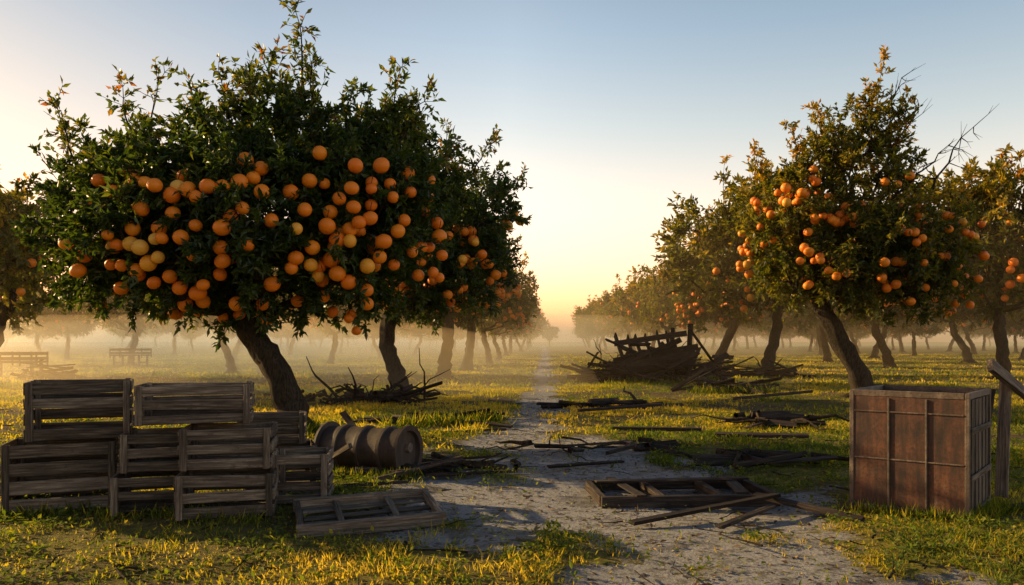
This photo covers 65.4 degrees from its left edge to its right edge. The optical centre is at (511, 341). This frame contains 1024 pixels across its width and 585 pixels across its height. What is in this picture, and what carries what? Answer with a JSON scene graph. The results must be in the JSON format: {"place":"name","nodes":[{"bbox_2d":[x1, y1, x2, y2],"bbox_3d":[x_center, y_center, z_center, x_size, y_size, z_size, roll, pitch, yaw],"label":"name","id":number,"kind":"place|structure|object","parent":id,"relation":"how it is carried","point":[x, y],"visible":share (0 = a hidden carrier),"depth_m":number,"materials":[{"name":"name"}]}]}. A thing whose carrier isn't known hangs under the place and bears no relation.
{"place":"outdoors","nodes":[
{"label":"outdoors","id":0,"kind":"place"},
{"bbox_2d":[332,443,352,459],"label":"broken plank","id":1,"kind":"object","parent":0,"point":[343,449],"visible":0.5,"depth_m":8.45,"materials":[{"name":"brown wood"}]},
{"bbox_2d":[0,342,1023,584],"bbox_3d":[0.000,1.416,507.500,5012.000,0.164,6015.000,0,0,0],"label":"ground","id":2,"kind":"structure","parent":0,"point":[620,572],"depth_m":6.63,"materials":[{"name":"soil"}]},
{"bbox_2d":[0,351,48,376],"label":"orchard bench","id":3,"kind":"object","parent":2,"relation":"on","point":[20,358],"visible":0.8,"depth_m":31.12,"materials":[{"name":"brown wood"}]},
{"bbox_2d":[1,253,62,336],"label":"orange tree","id":4,"kind":"object","parent":2,"relation":"on","point":[21,314],"visible":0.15,"depth_m":33.86,"materials":[{"name":"green plant"}]},
{"bbox_2d":[0,169,73,346],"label":"orange tree","id":5,"kind":"object","parent":2,"relation":"on","point":[16,256],"visible":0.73,"depth_m":22.79,"materials":[{"name":"green plant"}]},
{"bbox_2d":[10,359,85,379],"bbox_3d":[-17.095,1.018,29.557,2.345,0.781,2.035,0,0,-23],"label":"debris pile","id":6,"kind":"object","parent":2,"relation":"on","point":[54,374],"visible":0.94,"depth_m":29.40,"materials":[{"name":"brown wood"}]},
{"bbox_2d":[0,437,123,514],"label":"wooden crate","id":7,"kind":"object","parent":2,"relation":"on","point":[60,469],"visible":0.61,"depth_m":6.49,"materials":[{"name":"brown wood"}]},
{"bbox_2d":[23,378,133,441],"bbox_3d":[-3.641,0.560,6.739,0.789,0.481,0.585,0,0,-24],"label":"wooden crate","id":8,"kind":"object","parent":7,"relation":"on","point":[80,398],"visible":0.93,"depth_m":6.58,"materials":[{"name":"brown wood"}]},
{"bbox_2d":[109,348,151,365],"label":"orchard bench","id":9,"kind":"object","parent":2,"relation":"on","point":[130,354],"visible":0.98,"depth_m":45.59,"materials":[{"name":"brown wood"}]},
{"bbox_2d":[109,471,186,516],"bbox_3d":[-2.961,1.216,6.550,0.557,0.309,0.565,0,0,-15],"label":"wooden crate","id":10,"kind":"object","parent":2,"relation":"on","point":[126,483],"visible":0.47,"depth_m":6.33,"materials":[{"name":"brown wood"}]},
{"bbox_2d":[117,427,190,473],"bbox_3d":[-2.934,0.886,6.599,0.531,0.308,0.545,0,0,-17],"label":"wooden crate","id":11,"kind":"object","parent":10,"relation":"on","point":[148,450],"visible":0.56,"depth_m":6.37,"materials":[{"name":"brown wood"}]},
{"bbox_2d":[145,266,292,373],"bbox_3d":[-12.450,-1.919,34.777,6.782,7.012,6.604,0,0,-3],"label":"orange tree","id":12,"kind":"object","parent":2,"relation":"on","point":[230,362],"visible":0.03,"depth_m":34.91,"materials":[{"name":"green plant"}]},
{"bbox_2d":[173,467,277,520],"bbox_3d":[-2.278,1.196,6.420,0.749,0.342,0.584,0,0,-13],"label":"wooden crate","id":13,"kind":"object","parent":2,"relation":"on","point":[189,482],"visible":0.84,"depth_m":6.19,"materials":[{"name":"brown wood"}]},
{"bbox_2d":[177,421,277,471],"bbox_3d":[-2.299,0.841,6.500,0.716,0.327,0.565,0,0,-12],"label":"wooden crate","id":14,"kind":"object","parent":13,"relation":"on","point":[239,445],"visible":0.95,"depth_m":6.28,"materials":[{"name":"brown wood"}]},
{"bbox_2d":[132,381,254,426],"bbox_3d":[-2.599,0.501,6.581,0.893,0.318,0.585,0,0,-16],"label":"wooden crate","id":15,"kind":"object","parent":14,"relation":"on","point":[209,405],"visible":1,"depth_m":6.37,"materials":[{"name":"brown wood"}]},
{"bbox_2d":[8,0,474,429],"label":"orange tree","id":16,"kind":"object","parent":2,"relation":"on","point":[183,231],"visible":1,"depth_m":11.12,"materials":[{"name":"green plant"}]},
{"bbox_2d":[242,438,317,489],"bbox_3d":[-2.148,1.142,7.351,0.649,0.418,0.584,0,0,-20],"label":"wooden crate","id":17,"kind":"object","parent":2,"relation":"on","point":[309,443],"visible":0.18,"depth_m":7.60,"materials":[{"name":"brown wood"}]},
{"bbox_2d":[237,410,306,443],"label":"wooden crate","id":18,"kind":"object","parent":17,"relation":"on","point":[291,426],"visible":0.48,"depth_m":7.16,"materials":[{"name":"brown wood"}]},
{"bbox_2d":[270,446,333,503],"bbox_3d":[-1.800,1.142,6.860,0.493,0.417,0.545,0,0,-8],"label":"wooden crate","id":19,"kind":"object","parent":2,"relation":"on","point":[285,458],"visible":0.68,"depth_m":6.65,"materials":[{"name":"brown wood"}]},
{"bbox_2d":[340,411,356,425],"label":"broken plank","id":20,"kind":"object","parent":2,"relation":"on","point":[346,417],"visible":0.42,"depth_m":9.78,"materials":[{"name":"brown wood"}]},
{"bbox_2d":[263,349,449,405],"bbox_3d":[-3.212,0.761,17.661,3.665,1.277,2.679,0,0,19],"label":"brush pile","id":21,"kind":"object","parent":2,"relation":"on","point":[387,395],"visible":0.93,"depth_m":17.25,"materials":[{"name":"brown wood"}]},
{"bbox_2d":[313,421,422,470],"bbox_3d":[-1.580,1.180,8.750,1.060,0.576,0.576,0,0,24],"label":"rusty barrel","id":22,"kind":"object","parent":2,"relation":"on","point":[391,447],"visible":0.71,"depth_m":8.56,"materials":[{"name":"metal"}]},
{"bbox_2d":[293,488,446,537],"bbox_3d":[-1.130,1.329,6.236,1.105,0.104,0.771,-2,4,-17],"label":"wooden pallet","id":23,"kind":"object","parent":2,"relation":"on","point":[339,504],"visible":0.94,"depth_m":6.16,"materials":[{"name":"brown wood"}]},
{"bbox_2d":[342,480,408,486],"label":"broken plank","id":24,"kind":"object","parent":2,"relation":"on","point":[385,483],"visible":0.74,"depth_m":7.59,"materials":[{"name":"brown wood"}]},
{"bbox_2d":[374,456,462,480],"bbox_3d":[-0.950,1.315,8.299,1.134,0.152,0.068,0,0,-45],"label":"broken plank","id":25,"kind":"object","parent":2,"relation":"on","point":[423,467],"visible":0.76,"depth_m":8.27,"materials":[{"name":"brown wood"}]},
{"bbox_2d":[318,86,532,390],"bbox_3d":[-2.557,-2.494,20.609,6.286,8.148,5.172,0,0,-6],"label":"orange tree","id":26,"kind":"object","parent":2,"relation":"on","point":[478,249],"visible":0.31,"depth_m":19.99,"materials":[{"name":"green plant"}]},
{"bbox_2d":[338,405,524,425],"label":"fallen boards","id":27,"kind":"object","parent":2,"relation":"on","point":[373,420],"visible":0.34,"depth_m":13.74,"materials":[{"name":"brown wood"}]},
{"bbox_2d":[354,451,520,478],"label":"fallen boards","id":28,"kind":"object","parent":2,"relation":"on","point":[446,467],"visible":0.45,"depth_m":8.60,"materials":[{"name":"brown wood"}]},
{"bbox_2d":[421,455,490,462],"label":"broken plank","id":29,"kind":"object","parent":28,"relation":"on","point":[475,457],"visible":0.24,"depth_m":9.06,"materials":[{"name":"brown wood"}]},
{"bbox_2d":[392,411,496,424],"bbox_3d":[-1.152,1.303,13.602,2.086,0.142,0.130,0,0,-35],"label":"broken plank","id":30,"kind":"object","parent":2,"relation":"on","point":[447,416],"visible":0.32,"depth_m":13.57,"materials":[{"name":"brown wood"}]},
{"bbox_2d":[382,156,521,379],"bbox_3d":[-2.808,-2.783,29.711,5.516,8.691,6.705,0,0,-36],"label":"orange tree","id":31,"kind":"object","parent":2,"relation":"on","point":[444,359],"visible":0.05,"depth_m":29.20,"materials":[{"name":"green plant"}]},
{"bbox_2d":[424,416,512,427],"bbox_3d":[-0.752,1.340,13.347,1.591,0.146,0.087,0,0,18],"label":"broken plank","id":32,"kind":"object","parent":2,"relation":"on","point":[497,424],"visible":0.56,"depth_m":13.20,"materials":[{"name":"brown wood"}]},
{"bbox_2d":[416,209,524,370],"bbox_3d":[-2.319,-2.885,38.179,5.664,8.924,6.884,0,0,35],"label":"orange tree","id":33,"kind":"object","parent":2,"relation":"on","point":[467,361],"visible":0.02,"depth_m":38.35,"materials":[{"name":"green plant"}]},
{"bbox_2d":[424,469,516,477],"bbox_3d":[-0.426,1.377,8.351,0.997,0.034,0.057,0,0,-18],"label":"broken plank","id":34,"kind":"object","parent":2,"relation":"on","point":[453,474],"visible":0.96,"depth_m":8.31,"materials":[{"name":"brown wood"}]},
{"bbox_2d":[449,428,506,432],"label":"broken plank","id":35,"kind":"object","parent":2,"relation":"on","point":[501,429],"visible":0.54,"depth_m":12.45,"materials":[{"name":"brown wood"}]},
{"bbox_2d":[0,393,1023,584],"bbox_3d":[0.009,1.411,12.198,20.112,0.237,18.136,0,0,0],"label":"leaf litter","id":36,"kind":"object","parent":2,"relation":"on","point":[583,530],"visible":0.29,"depth_m":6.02,"materials":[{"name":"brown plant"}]},
{"bbox_2d":[0,392,1023,584],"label":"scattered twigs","id":37,"kind":"object","parent":2,"relation":"on","point":[465,552],"visible":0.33,"depth_m":5.91,"materials":[{"name":"brown wood"}]},
{"bbox_2d":[3,239,1023,364],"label":"distant orchard","id":38,"kind":"object","parent":2,"relation":"on","point":[640,306],"visible":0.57,"depth_m":71.79,"materials":[{"name":"green plant"}]},
{"bbox_2d":[482,436,684,456],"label":"fallen boards","id":39,"kind":"object","parent":2,"relation":"on","point":[652,445],"visible":0.94,"depth_m":10.39,"materials":[{"name":"brown wood"}]},
{"bbox_2d":[547,460,624,468],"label":"broken plank","id":40,"kind":"object","parent":2,"relation":"on","point":[580,464],"visible":1,"depth_m":9.06,"materials":[{"name":"brown wood"}]},
{"bbox_2d":[569,440,636,445],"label":"broken plank","id":41,"kind":"object","parent":2,"relation":"on","point":[597,443],"visible":0.46,"depth_m":10.78,"materials":[{"name":"brown wood"}]},
{"bbox_2d":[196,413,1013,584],"bbox_3d":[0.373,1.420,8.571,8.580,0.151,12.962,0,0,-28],"label":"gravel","id":42,"kind":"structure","parent":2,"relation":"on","point":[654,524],"depth_m":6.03,"materials":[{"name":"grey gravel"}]},
{"bbox_2d":[536,386,683,410],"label":"fallen boards","id":43,"kind":"object","parent":2,"relation":"on","point":[603,402],"visible":0.81,"depth_m":17.07,"materials":[{"name":"brown wood"}]},
{"bbox_2d":[577,403,661,411],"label":"broken plank","id":44,"kind":"object","parent":2,"relation":"on","point":[619,407],"visible":1,"depth_m":15.79,"materials":[{"name":"brown wood"}]},
{"bbox_2d":[560,323,733,383],"bbox_3d":[4.779,0.409,28.048,6.242,2.106,3.986,0,0,0],"label":"debris pile","id":45,"kind":"object","parent":2,"relation":"on","point":[668,360],"visible":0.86,"depth_m":27.38,"materials":[{"name":"brown wood"}]},
{"bbox_2d":[613,426,701,431],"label":"broken plank","id":46,"kind":"object","parent":2,"relation":"on","point":[633,428],"visible":0.88,"depth_m":12.35,"materials":[{"name":"brown wood"}]},
{"bbox_2d":[585,475,780,508],"bbox_3d":[1.548,1.384,7.463,1.622,0.146,0.982,0,0,-4],"label":"collapsed wooden frame","id":47,"kind":"object","parent":2,"relation":"on","point":[652,496],"visible":0.91,"depth_m":7.30,"materials":[{"name":"brown wood"}]},
{"bbox_2d":[628,493,780,525],"bbox_3d":[1.575,1.330,6.375,1.551,0.099,0.079,0,0,-29],"label":"broken plank","id":48,"kind":"object","parent":2,"relation":"on","point":[669,515],"visible":0.98,"depth_m":6.31,"materials":[{"name":"brown wood"}]},
{"bbox_2d":[667,204,773,365],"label":"orange tree","id":49,"kind":"object","parent":2,"relation":"on","point":[696,312],"visible":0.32,"depth_m":45.42,"materials":[{"name":"green plant"}]},
{"bbox_2d":[665,366,781,393],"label":"fallen boards","id":50,"kind":"object","parent":2,"relation":"on","point":[719,383],"visible":0.74,"depth_m":22.32,"materials":[{"name":"brown wood"}]},
{"bbox_2d":[716,504,775,528],"bbox_3d":[1.848,1.365,6.250,0.055,0.061,0.855,0,0,45],"label":"broken plank","id":51,"kind":"object","parent":2,"relation":"on","point":[743,517],"visible":1,"depth_m":6.21,"materials":[{"name":"brown wood"}]},
{"bbox_2d":[693,355,815,377],"bbox_3d":[8.428,0.968,31.408,6.968,0.957,3.234,0,0,0],"label":"debris pile","id":52,"kind":"object","parent":2,"relation":"on","point":[782,372],"visible":0.47,"depth_m":31.20,"materials":[{"name":"brown wood"}]},
{"bbox_2d":[663,447,849,468],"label":"fallen boards","id":53,"kind":"object","parent":2,"relation":"on","point":[749,457],"visible":0.94,"depth_m":9.07,"materials":[{"name":"brown wood"}]},
{"bbox_2d":[650,148,868,370],"bbox_3d":[10.447,-3.219,33.772,9.120,9.684,9.365,0,0,10],"label":"orange tree","id":54,"kind":"object","parent":2,"relation":"on","point":[722,233],"visible":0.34,"depth_m":33.36,"materials":[{"name":"green plant"}]},
{"bbox_2d":[715,432,808,437],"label":"broken plank","id":55,"kind":"object","parent":2,"relation":"on","point":[774,435],"visible":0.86,"depth_m":11.15,"materials":[{"name":"brown wood"}]},
{"bbox_2d":[692,410,849,430],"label":"fallen boards","id":56,"kind":"object","parent":2,"relation":"on","point":[788,419],"visible":0.97,"depth_m":13.01,"materials":[{"name":"brown wood"}]},
{"bbox_2d":[733,390,812,399],"bbox_3d":[6.200,1.258,18.902,2.095,0.209,0.175,0,0,-17],"label":"broken plank","id":57,"kind":"object","parent":2,"relation":"on","point":[774,394],"visible":1,"depth_m":18.81,"materials":[{"name":"brown wood"}]},
{"bbox_2d":[752,492,864,521],"bbox_3d":[2.425,1.362,6.576,0.085,0.118,0.927,0,0,-45],"label":"broken plank","id":58,"kind":"object","parent":2,"relation":"on","point":[805,506],"visible":0.8,"depth_m":6.52,"materials":[{"name":"brown wood"}]},
{"bbox_2d":[731,44,999,396],"bbox_3d":[8.870,-2.982,20.149,6.614,9.174,5.292,0,0,0],"label":"orange tree","id":59,"kind":"object","parent":2,"relation":"on","point":[884,249],"visible":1,"depth_m":19.65,"materials":[{"name":"green plant"}]},
{"bbox_2d":[830,263,987,368],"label":"orange tree","id":60,"kind":"object","parent":2,"relation":"on","point":[887,358],"visible":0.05,"depth_m":40.80,"materials":[{"name":"green plant"}]},
{"bbox_2d":[850,385,991,517],"bbox_3d":[3.519,0.905,6.846,0.914,1.008,0.960,0,0,40],"label":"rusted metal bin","id":61,"kind":"object","parent":2,"relation":"on","point":[923,447],"visible":0.9,"depth_m":6.50,"materials":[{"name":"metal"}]},
{"bbox_2d":[896,143,1023,379],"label":"orange tree","id":62,"kind":"object","parent":2,"relation":"on","point":[1001,233],"visible":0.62,"depth_m":28.54,"materials":[{"name":"green plant"}]},
{"bbox_2d":[991,389,995,417],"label":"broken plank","id":63,"kind":"object","parent":2,"relation":"on","point":[993,391],"visible":0.22,"depth_m":7.45,"materials":[{"name":"brown wood"}]},
{"bbox_2d":[994,380,1011,497],"bbox_3d":[4.471,0.848,7.248,0.107,1.109,0.201,0,0,45],"label":"wooden post","id":64,"kind":"object","parent":2,"relation":"on","point":[1003,449],"visible":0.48,"depth_m":7.22,"materials":[{"name":"brown wood"}]},
{"bbox_2d":[986,358,1023,399],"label":"broken plank","id":65,"kind":"object","parent":64,"relation":"on","point":[998,371],"visible":1,"depth_m":7.09,"materials":[{"name":"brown wood"}]},
{"bbox_2d":[0,353,1023,584],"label":"grass","id":66,"kind":"structure","parent":0,"point":[436,420],"depth_m":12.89,"materials":[{"name":"green plant"}]},
{"bbox_2d":[0,0,1023,341],"label":"sky","id":67,"kind":"structure","parent":0,"point":[611,108],"materials":[{"name":"blue"}]}
]}

